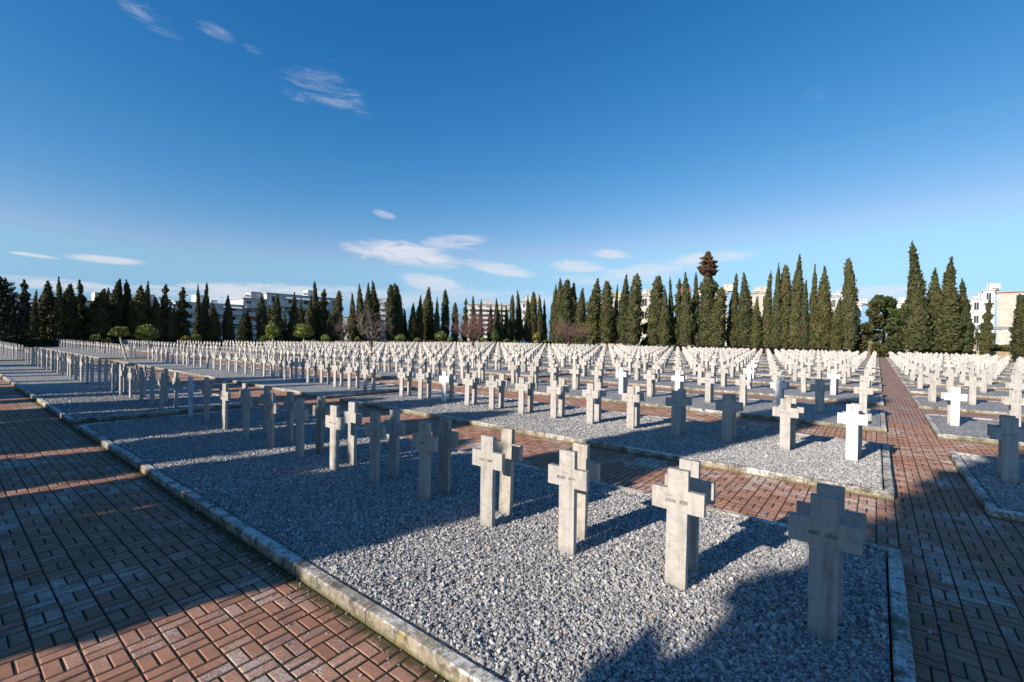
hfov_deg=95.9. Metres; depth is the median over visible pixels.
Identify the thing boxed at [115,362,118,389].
marble cross
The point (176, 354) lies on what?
kerb
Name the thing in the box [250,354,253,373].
marble cross
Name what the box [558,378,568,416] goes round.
marble cross
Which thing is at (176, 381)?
marble cross
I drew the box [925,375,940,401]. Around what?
marble cross
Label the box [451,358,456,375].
marble cross
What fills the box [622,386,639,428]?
marble cross
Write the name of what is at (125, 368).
marble cross
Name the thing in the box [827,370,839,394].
marble cross
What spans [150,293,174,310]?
apartment building
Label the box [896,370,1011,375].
gravel bed
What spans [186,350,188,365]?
marble cross
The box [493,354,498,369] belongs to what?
marble cross
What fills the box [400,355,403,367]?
marble cross
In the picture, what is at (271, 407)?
marble cross
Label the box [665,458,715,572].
marble cross
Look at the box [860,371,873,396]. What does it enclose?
marble cross
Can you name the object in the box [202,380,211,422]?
marble cross
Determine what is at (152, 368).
marble cross
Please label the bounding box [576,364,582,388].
marble cross
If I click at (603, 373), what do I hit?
marble cross
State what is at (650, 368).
kerb
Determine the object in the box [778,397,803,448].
marble cross
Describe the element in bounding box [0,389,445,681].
brick path
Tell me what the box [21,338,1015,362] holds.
ground
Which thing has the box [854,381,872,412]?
marble cross
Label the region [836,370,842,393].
marble cross
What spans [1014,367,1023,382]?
marble cross
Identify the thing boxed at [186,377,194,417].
marble cross
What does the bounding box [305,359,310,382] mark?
marble cross
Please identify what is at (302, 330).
clipped tree
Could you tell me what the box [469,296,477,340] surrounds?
cypress tree
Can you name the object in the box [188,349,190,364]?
marble cross
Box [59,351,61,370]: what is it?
marble cross
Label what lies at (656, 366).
marble cross
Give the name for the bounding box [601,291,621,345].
apartment building
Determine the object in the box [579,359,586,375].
marble cross
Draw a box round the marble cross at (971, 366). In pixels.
[967,362,976,375]
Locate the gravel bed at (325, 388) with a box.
[118,359,406,395]
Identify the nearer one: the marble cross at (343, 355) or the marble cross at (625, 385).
the marble cross at (625, 385)
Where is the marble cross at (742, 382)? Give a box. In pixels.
[735,374,749,405]
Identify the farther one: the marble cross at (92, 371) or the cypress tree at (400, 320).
the cypress tree at (400, 320)
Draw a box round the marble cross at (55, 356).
[54,352,56,372]
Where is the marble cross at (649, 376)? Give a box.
[643,370,654,396]
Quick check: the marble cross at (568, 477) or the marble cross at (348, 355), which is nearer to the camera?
the marble cross at (568, 477)
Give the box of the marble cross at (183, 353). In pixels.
[182,349,184,364]
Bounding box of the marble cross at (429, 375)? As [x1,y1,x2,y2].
[425,368,433,397]
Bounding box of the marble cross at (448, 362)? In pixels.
[446,358,451,374]
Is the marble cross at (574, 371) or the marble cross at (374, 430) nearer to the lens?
the marble cross at (374, 430)
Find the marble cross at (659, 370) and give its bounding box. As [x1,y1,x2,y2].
[657,361,662,380]
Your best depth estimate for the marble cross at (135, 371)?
14.77 m
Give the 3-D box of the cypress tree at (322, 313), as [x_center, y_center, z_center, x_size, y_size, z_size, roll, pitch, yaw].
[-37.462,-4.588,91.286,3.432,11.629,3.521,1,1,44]
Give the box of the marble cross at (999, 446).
[987,415,1023,477]
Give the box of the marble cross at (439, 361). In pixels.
[436,357,442,375]
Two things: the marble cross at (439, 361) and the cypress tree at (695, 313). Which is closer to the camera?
the marble cross at (439, 361)
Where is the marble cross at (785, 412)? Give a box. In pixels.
[772,398,798,450]
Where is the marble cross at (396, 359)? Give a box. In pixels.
[394,355,399,372]
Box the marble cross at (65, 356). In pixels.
[64,352,66,371]
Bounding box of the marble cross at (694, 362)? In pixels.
[691,359,697,374]
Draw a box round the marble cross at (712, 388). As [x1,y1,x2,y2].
[709,372,717,401]
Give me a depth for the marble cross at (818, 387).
13.31 m
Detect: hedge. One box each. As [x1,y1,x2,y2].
[1,337,552,346]
[991,344,1010,351]
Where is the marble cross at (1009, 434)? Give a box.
[989,417,1023,483]
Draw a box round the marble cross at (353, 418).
[344,401,361,464]
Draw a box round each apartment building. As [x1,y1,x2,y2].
[0,292,38,337]
[55,285,110,306]
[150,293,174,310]
[159,295,242,340]
[224,288,266,340]
[262,286,343,340]
[378,298,386,340]
[467,300,508,341]
[521,297,530,327]
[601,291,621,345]
[639,286,651,342]
[715,284,732,345]
[830,290,843,319]
[856,299,866,325]
[893,296,905,349]
[969,293,982,332]
[982,282,999,332]
[996,286,1023,346]
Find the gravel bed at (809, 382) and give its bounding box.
[613,369,878,388]
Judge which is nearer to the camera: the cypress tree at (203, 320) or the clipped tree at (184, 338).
the clipped tree at (184, 338)
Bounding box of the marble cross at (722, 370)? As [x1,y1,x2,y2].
[718,365,727,386]
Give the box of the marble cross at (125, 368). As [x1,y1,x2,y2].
[123,363,127,391]
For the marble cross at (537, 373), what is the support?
on the gravel bed at (828, 414)
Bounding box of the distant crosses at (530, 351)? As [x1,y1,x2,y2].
[0,339,1023,375]
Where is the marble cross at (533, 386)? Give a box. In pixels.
[525,376,537,411]
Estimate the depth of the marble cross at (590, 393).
10.93 m
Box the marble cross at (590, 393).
[582,383,598,424]
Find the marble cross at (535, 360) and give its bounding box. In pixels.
[533,356,538,372]
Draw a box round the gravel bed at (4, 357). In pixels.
[0,350,50,359]
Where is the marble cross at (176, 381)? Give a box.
[172,372,179,407]
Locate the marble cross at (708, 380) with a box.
[701,373,714,402]
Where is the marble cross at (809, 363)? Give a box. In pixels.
[805,359,812,374]
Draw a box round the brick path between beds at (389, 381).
[310,372,448,388]
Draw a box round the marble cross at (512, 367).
[509,362,516,383]
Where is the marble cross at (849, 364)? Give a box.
[847,361,852,376]
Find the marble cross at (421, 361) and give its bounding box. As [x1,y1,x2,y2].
[418,357,423,368]
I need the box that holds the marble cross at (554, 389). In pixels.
[547,380,561,418]
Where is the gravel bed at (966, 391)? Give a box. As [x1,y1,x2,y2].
[908,386,1023,396]
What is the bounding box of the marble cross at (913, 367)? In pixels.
[908,363,917,380]
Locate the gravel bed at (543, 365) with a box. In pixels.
[361,355,615,370]
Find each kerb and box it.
[0,349,50,360]
[0,361,253,424]
[37,347,160,358]
[78,406,916,681]
[103,346,242,356]
[113,359,417,398]
[160,346,305,355]
[211,357,510,385]
[289,356,571,377]
[340,389,894,500]
[371,354,615,371]
[404,355,651,367]
[436,353,673,364]
[477,380,886,432]
[493,352,687,362]
[501,352,700,360]
[558,373,883,405]
[606,369,881,391]
[648,366,880,382]
[673,363,879,375]
[700,362,879,371]
[717,360,879,368]
[730,359,878,365]
[890,364,1023,370]
[892,366,1023,374]
[894,369,1014,377]
[896,373,1023,382]
[900,378,1023,390]
[904,385,1023,398]
[911,395,1023,416]
[924,413,1023,447]
[949,451,1023,523]
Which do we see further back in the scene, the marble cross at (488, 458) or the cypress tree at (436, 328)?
the cypress tree at (436, 328)
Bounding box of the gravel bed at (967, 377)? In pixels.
[899,373,1023,381]
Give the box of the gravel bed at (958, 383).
[902,378,1004,386]
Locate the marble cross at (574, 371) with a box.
[570,365,578,389]
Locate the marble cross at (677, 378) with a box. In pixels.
[671,371,683,390]
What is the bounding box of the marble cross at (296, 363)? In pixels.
[293,358,298,380]
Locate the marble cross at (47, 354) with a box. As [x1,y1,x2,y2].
[46,351,48,369]
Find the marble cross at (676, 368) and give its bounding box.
[673,363,681,370]
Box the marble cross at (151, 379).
[149,371,154,404]
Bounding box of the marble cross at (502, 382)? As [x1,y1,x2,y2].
[496,374,507,407]
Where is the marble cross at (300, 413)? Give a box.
[292,398,308,457]
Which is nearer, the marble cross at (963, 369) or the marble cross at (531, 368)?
the marble cross at (531, 368)
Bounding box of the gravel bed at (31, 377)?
[0,361,238,418]
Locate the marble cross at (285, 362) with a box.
[282,357,287,379]
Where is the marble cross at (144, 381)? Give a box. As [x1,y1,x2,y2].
[143,366,147,397]
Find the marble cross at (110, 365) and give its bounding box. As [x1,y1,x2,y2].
[109,361,112,386]
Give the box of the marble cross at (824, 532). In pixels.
[788,493,862,642]
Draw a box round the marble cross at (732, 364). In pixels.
[728,361,735,377]
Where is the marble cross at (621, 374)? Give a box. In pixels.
[616,367,626,393]
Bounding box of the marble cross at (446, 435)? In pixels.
[432,417,458,494]
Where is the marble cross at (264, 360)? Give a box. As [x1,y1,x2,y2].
[262,356,266,376]
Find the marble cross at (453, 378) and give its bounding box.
[447,370,456,401]
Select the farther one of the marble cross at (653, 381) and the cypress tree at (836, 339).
the cypress tree at (836, 339)
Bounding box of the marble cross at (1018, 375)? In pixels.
[1010,371,1023,379]
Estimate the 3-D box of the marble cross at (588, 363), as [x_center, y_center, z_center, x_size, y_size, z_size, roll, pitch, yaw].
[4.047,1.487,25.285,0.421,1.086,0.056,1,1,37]
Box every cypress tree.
[8,303,19,337]
[16,279,31,335]
[27,289,39,339]
[37,280,55,339]
[40,283,87,339]
[50,276,66,339]
[75,279,86,339]
[77,288,117,339]
[108,278,126,339]
[122,285,152,339]
[123,279,128,337]
[126,281,131,310]
[144,281,151,314]
[149,296,168,339]
[158,284,170,338]
[165,301,174,339]
[172,307,179,339]
[175,287,191,338]
[192,283,200,334]
[196,283,209,339]
[206,302,221,340]
[221,294,234,340]
[235,310,254,340]
[254,296,268,340]
[267,293,284,339]
[267,305,270,338]
[282,313,287,340]
[286,292,299,340]
[298,302,305,340]
[304,294,314,340]
[312,280,319,339]
[312,289,318,340]
[315,289,328,340]
[323,313,335,340]
[332,290,343,340]
[348,293,355,340]
[353,284,363,340]
[361,283,375,340]
[371,280,381,338]
[384,284,397,340]
[393,283,405,338]
[402,312,407,341]
[406,302,418,340]
[416,295,424,340]
[422,286,434,341]
[432,297,440,340]
[440,290,449,340]
[450,302,459,341]
[460,298,468,340]
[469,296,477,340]
[477,298,483,341]
[487,305,493,340]
[492,298,500,340]
[499,302,503,341]
[504,305,510,339]
[508,294,515,341]
[514,290,523,340]
[522,296,531,341]
[530,291,537,341]
[536,295,545,341]
[543,299,547,339]
[548,284,556,343]
[552,278,562,343]
[556,279,573,344]
[568,282,577,344]
[573,288,586,343]
[582,278,601,344]
[598,280,616,348]
[612,284,618,345]
[616,274,629,345]
[624,272,643,345]
[644,275,665,346]
[658,289,671,347]
[668,277,675,347]
[673,278,681,347]
[677,272,696,348]
[691,273,699,346]
[695,251,718,346]
[707,287,728,350]
[725,273,738,352]
[735,272,753,348]
[749,299,762,352]
[761,271,772,353]
[770,263,782,348]
[779,264,791,349]
[786,254,804,349]
[798,279,809,351]
[807,264,817,353]
[811,266,833,350]
[828,297,843,351]
[840,258,859,353]
[899,240,933,353]
[922,267,941,356]
[932,256,965,358]
[951,278,976,356]
[974,299,996,353]
[1006,294,1023,357]
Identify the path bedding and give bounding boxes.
[0,382,1023,681]
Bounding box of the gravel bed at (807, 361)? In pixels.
[750,359,877,364]
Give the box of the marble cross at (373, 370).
[370,364,377,390]
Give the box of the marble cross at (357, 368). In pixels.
[354,362,361,387]
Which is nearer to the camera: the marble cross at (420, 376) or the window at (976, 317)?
the marble cross at (420, 376)
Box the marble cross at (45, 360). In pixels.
[44,350,45,368]
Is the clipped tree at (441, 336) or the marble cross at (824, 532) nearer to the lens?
the marble cross at (824, 532)
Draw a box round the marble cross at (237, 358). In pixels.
[235,354,238,372]
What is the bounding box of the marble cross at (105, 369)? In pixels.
[103,362,107,389]
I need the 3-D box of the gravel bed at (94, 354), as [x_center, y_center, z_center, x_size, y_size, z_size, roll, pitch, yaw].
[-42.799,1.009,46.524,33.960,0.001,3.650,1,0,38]
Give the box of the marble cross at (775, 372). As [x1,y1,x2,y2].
[770,367,780,390]
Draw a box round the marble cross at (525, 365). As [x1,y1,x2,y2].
[524,356,528,371]
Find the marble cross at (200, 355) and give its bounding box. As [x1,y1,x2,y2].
[199,351,202,367]
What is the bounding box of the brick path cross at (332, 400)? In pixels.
[71,383,485,428]
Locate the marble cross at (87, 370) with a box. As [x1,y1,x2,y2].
[86,358,89,383]
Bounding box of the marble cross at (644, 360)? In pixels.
[641,357,647,371]
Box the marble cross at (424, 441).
[412,421,437,499]
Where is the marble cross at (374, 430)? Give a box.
[364,412,385,483]
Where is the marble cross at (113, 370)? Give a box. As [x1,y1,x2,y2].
[111,363,115,392]
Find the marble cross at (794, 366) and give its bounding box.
[790,362,799,380]
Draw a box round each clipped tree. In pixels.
[89,334,100,347]
[101,338,111,343]
[108,326,130,359]
[134,324,159,350]
[180,335,188,342]
[189,334,201,341]
[259,336,267,341]
[264,322,280,347]
[293,323,314,355]
[321,334,330,341]
[394,334,405,340]
[434,331,445,346]
[490,329,499,351]
[533,332,539,338]
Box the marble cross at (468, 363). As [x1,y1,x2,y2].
[465,359,471,373]
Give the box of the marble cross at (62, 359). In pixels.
[61,354,64,374]
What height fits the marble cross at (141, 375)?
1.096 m
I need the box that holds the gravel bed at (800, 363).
[730,360,877,366]
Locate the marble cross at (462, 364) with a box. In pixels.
[459,359,465,378]
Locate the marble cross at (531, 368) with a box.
[528,363,536,376]
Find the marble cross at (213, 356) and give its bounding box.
[212,352,215,368]
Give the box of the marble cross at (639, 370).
[638,361,642,379]
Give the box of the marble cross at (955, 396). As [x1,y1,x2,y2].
[944,387,966,425]
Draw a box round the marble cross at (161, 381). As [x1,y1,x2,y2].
[158,372,165,409]
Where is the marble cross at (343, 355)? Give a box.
[342,352,345,365]
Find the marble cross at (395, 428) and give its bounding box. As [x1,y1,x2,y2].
[384,410,405,478]
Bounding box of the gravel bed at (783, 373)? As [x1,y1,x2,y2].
[664,366,877,379]
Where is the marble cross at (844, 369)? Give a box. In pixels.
[839,365,848,383]
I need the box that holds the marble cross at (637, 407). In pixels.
[633,385,645,426]
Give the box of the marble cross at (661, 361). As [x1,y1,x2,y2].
[658,357,664,372]
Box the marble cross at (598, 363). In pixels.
[595,359,602,365]
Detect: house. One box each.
[343,313,364,340]
[746,286,765,346]
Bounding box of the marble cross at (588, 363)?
[584,358,589,375]
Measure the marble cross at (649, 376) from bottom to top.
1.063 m
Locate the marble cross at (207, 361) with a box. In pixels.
[206,351,208,367]
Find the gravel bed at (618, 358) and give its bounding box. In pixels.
[494,352,687,361]
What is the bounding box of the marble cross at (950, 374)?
[944,369,957,385]
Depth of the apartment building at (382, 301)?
180.13 m
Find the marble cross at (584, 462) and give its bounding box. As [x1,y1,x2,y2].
[573,442,600,538]
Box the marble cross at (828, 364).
[825,361,832,373]
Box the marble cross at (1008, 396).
[1001,390,1023,414]
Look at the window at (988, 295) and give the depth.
147.97 m
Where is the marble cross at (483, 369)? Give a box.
[481,360,486,379]
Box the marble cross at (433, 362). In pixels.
[431,357,436,376]
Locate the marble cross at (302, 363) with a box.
[300,358,305,380]
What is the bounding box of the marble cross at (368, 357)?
[366,353,370,369]
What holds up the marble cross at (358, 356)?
on the gravel bed at (394, 374)
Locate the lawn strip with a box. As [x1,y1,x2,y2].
[0,349,608,361]
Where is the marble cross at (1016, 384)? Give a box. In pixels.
[1008,378,1023,390]
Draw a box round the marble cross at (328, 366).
[325,361,331,383]
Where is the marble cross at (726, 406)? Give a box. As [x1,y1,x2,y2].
[715,394,738,442]
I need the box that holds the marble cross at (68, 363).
[67,354,69,376]
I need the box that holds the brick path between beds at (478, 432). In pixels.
[279,402,898,548]
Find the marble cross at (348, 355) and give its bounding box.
[346,352,350,366]
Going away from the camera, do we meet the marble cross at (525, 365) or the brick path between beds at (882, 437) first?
the brick path between beds at (882, 437)
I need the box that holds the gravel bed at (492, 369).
[295,356,568,375]
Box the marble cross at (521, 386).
[515,377,528,413]
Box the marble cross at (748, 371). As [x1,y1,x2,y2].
[743,366,753,388]
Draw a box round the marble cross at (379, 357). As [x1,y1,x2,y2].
[377,353,381,370]
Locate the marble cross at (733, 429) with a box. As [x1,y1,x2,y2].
[720,394,742,439]
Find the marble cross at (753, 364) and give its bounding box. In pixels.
[748,361,756,378]
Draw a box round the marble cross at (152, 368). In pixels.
[151,367,155,394]
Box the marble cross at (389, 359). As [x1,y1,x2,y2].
[387,355,391,371]
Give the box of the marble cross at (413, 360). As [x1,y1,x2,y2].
[412,356,415,371]
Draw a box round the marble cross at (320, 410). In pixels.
[313,396,328,453]
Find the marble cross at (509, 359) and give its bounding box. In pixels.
[507,355,512,370]
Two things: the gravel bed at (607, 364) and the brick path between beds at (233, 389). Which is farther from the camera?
the gravel bed at (607, 364)
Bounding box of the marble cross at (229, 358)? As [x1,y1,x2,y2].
[227,353,231,371]
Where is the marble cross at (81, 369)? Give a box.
[80,358,83,381]
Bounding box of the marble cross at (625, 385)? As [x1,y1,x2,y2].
[623,368,630,392]
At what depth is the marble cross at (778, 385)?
13.92 m
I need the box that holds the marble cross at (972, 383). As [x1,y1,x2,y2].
[964,376,981,404]
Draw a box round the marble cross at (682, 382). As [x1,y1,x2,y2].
[679,370,687,388]
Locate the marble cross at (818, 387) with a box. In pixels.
[810,379,827,412]
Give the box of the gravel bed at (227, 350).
[163,346,291,354]
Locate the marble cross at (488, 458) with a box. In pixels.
[472,434,504,527]
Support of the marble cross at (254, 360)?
on the gravel bed at (325, 388)
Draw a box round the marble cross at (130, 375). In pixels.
[128,367,133,398]
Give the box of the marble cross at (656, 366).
[652,362,660,381]
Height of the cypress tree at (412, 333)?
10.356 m
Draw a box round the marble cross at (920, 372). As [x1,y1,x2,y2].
[914,367,926,388]
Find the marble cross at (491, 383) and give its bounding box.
[486,375,497,409]
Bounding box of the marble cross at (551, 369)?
[548,364,556,385]
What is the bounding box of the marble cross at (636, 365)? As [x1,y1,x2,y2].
[632,361,640,380]
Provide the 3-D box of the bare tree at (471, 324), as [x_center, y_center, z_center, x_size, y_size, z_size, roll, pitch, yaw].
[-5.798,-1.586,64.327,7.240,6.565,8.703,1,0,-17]
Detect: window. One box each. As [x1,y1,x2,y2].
[642,298,646,305]
[973,315,978,322]
[974,302,978,309]
[986,293,991,299]
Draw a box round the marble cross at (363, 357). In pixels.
[361,353,365,368]
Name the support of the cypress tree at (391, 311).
on the ground
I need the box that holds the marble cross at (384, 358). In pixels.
[382,355,386,371]
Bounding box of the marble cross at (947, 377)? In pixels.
[943,368,955,389]
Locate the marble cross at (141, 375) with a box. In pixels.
[138,367,144,401]
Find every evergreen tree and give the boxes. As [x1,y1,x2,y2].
[638,322,653,346]
[854,298,887,356]
[871,294,898,339]
[881,308,908,349]
[883,321,902,351]
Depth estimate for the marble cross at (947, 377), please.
20.77 m
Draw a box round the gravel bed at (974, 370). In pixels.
[894,367,1011,372]
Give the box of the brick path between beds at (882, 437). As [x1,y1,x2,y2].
[447,388,887,443]
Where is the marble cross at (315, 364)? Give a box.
[312,359,318,382]
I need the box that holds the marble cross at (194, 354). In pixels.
[192,350,195,366]
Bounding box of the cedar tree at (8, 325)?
[0,276,34,342]
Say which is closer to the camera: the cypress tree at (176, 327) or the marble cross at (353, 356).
the marble cross at (353, 356)
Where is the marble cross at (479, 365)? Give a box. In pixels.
[476,360,482,377]
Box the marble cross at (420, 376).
[416,368,425,398]
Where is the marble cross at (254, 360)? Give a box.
[252,355,256,374]
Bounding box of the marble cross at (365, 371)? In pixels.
[361,365,369,390]
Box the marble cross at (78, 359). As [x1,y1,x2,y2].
[77,355,79,375]
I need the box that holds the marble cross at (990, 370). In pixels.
[984,366,995,384]
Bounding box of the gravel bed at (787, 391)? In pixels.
[560,374,878,401]
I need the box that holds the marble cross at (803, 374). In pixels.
[797,369,809,392]
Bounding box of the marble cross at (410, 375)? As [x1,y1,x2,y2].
[405,367,413,395]
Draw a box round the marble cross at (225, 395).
[220,383,230,429]
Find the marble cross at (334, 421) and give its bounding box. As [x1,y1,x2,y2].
[325,405,344,471]
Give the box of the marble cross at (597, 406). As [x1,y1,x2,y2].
[594,382,605,421]
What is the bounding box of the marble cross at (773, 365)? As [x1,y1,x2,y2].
[769,362,777,379]
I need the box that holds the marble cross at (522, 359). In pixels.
[520,356,525,371]
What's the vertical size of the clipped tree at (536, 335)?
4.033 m
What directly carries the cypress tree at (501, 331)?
on the ground
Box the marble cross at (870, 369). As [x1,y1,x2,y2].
[864,366,874,385]
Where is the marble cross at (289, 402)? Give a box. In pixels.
[283,391,295,444]
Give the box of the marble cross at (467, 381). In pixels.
[462,373,473,405]
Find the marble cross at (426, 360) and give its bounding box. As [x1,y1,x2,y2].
[423,356,428,373]
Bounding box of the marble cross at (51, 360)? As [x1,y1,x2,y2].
[51,351,52,370]
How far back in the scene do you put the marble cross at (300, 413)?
7.50 m
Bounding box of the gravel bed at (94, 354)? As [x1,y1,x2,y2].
[41,347,151,357]
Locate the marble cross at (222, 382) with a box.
[219,380,228,421]
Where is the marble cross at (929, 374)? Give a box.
[924,373,939,400]
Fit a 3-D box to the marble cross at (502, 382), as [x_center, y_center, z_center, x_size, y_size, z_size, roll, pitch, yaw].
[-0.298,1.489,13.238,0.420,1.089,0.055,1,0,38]
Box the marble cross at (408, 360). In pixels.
[406,356,411,371]
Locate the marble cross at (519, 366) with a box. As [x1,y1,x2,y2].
[515,361,522,382]
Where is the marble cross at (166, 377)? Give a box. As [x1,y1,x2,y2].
[164,370,169,403]
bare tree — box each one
[330,316,355,341]
[353,304,392,354]
[445,311,497,347]
[548,318,592,346]
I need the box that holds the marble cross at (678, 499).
[652,467,705,590]
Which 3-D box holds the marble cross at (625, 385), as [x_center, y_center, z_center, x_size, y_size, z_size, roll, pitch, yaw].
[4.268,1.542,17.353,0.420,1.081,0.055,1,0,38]
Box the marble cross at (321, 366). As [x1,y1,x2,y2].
[318,361,324,384]
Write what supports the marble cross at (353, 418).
on the gravel bed at (886, 663)
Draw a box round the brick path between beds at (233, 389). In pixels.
[169,379,316,405]
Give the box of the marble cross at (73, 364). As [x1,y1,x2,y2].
[71,354,73,374]
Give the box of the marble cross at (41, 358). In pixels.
[41,350,42,367]
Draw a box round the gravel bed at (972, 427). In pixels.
[930,415,1023,437]
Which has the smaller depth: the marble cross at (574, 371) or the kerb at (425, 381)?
the marble cross at (574, 371)
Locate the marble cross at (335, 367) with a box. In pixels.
[332,361,338,386]
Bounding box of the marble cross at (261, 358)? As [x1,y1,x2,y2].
[260,355,263,374]
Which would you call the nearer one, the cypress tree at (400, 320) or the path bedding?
the path bedding
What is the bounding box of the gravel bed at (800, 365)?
[700,362,877,370]
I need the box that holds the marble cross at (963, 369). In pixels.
[958,365,968,382]
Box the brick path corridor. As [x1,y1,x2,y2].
[886,422,1023,681]
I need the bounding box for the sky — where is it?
[0,0,1023,343]
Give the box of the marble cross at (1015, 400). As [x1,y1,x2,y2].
[1003,391,1023,426]
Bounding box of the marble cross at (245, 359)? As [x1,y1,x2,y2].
[243,354,247,373]
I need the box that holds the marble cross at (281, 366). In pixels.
[278,357,282,377]
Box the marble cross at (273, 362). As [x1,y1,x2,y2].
[271,357,276,377]
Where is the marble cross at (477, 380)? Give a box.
[471,372,480,404]
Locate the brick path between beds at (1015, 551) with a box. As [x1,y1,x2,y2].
[989,518,1023,571]
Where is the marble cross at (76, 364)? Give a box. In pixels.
[74,356,77,379]
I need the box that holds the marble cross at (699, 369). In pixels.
[695,364,704,384]
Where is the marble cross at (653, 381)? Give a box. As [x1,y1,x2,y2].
[651,369,658,395]
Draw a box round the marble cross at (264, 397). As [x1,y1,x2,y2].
[260,386,269,435]
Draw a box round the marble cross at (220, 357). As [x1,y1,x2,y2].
[219,353,222,370]
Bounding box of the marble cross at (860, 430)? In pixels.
[842,403,871,456]
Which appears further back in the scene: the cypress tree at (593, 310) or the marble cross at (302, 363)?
the cypress tree at (593, 310)
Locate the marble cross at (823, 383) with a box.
[822,379,829,411]
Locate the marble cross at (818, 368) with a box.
[814,364,823,378]
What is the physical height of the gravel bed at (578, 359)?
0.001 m
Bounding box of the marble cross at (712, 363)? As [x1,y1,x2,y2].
[709,359,716,372]
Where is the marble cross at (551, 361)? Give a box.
[549,357,554,363]
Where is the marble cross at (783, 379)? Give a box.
[774,376,788,397]
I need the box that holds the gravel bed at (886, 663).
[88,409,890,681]
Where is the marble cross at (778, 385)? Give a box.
[770,377,786,406]
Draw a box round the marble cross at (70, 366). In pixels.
[69,355,72,377]
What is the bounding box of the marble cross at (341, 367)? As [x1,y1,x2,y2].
[338,361,344,385]
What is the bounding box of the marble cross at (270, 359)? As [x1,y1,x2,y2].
[269,356,272,375]
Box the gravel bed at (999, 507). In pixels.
[959,455,1020,508]
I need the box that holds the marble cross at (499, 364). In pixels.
[498,354,502,369]
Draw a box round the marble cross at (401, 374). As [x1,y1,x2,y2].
[397,368,406,395]
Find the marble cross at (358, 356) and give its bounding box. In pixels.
[356,353,360,361]
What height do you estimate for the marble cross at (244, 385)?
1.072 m
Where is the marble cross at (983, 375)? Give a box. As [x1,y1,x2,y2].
[977,370,990,392]
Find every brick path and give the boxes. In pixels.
[0,347,1023,425]
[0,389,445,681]
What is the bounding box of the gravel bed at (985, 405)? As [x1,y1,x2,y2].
[916,396,1023,413]
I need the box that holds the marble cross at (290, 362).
[288,358,293,378]
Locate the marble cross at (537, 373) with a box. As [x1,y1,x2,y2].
[534,363,540,383]
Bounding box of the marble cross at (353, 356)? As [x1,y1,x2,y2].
[351,353,355,367]
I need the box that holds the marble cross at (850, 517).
[796,483,866,623]
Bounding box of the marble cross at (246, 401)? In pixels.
[241,388,252,438]
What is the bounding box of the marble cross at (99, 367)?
[97,360,101,387]
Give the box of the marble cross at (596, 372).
[592,366,601,387]
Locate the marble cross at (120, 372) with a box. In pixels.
[118,365,123,395]
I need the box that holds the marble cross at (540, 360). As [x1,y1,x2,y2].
[538,356,542,372]
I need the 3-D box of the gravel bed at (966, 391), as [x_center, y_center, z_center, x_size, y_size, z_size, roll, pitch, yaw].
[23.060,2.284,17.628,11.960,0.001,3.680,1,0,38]
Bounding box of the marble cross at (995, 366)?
[992,363,999,378]
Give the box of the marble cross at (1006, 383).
[1005,378,1023,389]
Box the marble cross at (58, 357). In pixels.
[57,353,59,373]
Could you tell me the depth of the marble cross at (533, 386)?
12.54 m
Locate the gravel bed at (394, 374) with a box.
[218,357,506,382]
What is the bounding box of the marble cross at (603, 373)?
[599,366,605,388]
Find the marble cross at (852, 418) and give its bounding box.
[837,404,867,460]
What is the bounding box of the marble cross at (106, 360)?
[105,359,108,384]
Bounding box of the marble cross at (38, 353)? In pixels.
[37,349,39,366]
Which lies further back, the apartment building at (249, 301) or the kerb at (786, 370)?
the apartment building at (249, 301)
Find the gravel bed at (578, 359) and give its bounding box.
[448,353,669,363]
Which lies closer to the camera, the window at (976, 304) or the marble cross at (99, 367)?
the marble cross at (99, 367)
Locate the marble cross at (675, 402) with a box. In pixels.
[665,390,685,436]
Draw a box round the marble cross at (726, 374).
[720,365,729,385]
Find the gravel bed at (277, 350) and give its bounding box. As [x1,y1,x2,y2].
[214,346,350,353]
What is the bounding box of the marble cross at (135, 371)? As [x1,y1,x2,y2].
[133,364,138,394]
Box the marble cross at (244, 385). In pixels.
[240,383,250,428]
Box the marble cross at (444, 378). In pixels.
[439,371,449,401]
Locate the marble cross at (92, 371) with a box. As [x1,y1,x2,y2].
[90,360,93,385]
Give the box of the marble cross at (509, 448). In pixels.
[496,427,522,514]
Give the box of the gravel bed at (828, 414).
[479,380,879,426]
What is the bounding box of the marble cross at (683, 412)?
[678,389,691,432]
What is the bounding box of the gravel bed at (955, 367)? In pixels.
[892,364,1014,369]
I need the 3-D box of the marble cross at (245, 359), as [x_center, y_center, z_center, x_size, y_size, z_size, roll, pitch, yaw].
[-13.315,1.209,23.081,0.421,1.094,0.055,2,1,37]
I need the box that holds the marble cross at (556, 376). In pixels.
[554,364,560,379]
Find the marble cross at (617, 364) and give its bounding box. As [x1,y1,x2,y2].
[613,360,620,378]
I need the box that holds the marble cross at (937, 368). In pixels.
[932,364,942,377]
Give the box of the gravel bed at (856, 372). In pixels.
[682,364,877,374]
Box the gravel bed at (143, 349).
[132,347,238,355]
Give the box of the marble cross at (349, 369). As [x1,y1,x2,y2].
[346,363,353,388]
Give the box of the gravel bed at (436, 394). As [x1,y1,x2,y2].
[350,390,882,488]
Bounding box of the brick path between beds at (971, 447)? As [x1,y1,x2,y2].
[938,438,1023,459]
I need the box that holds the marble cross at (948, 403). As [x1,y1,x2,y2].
[941,386,962,423]
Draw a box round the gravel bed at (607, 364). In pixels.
[409,354,648,366]
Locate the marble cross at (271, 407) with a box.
[265,393,278,447]
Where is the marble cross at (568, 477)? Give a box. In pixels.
[548,449,588,555]
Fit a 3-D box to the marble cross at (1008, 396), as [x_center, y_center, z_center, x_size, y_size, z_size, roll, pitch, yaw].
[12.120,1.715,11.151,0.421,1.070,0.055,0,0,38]

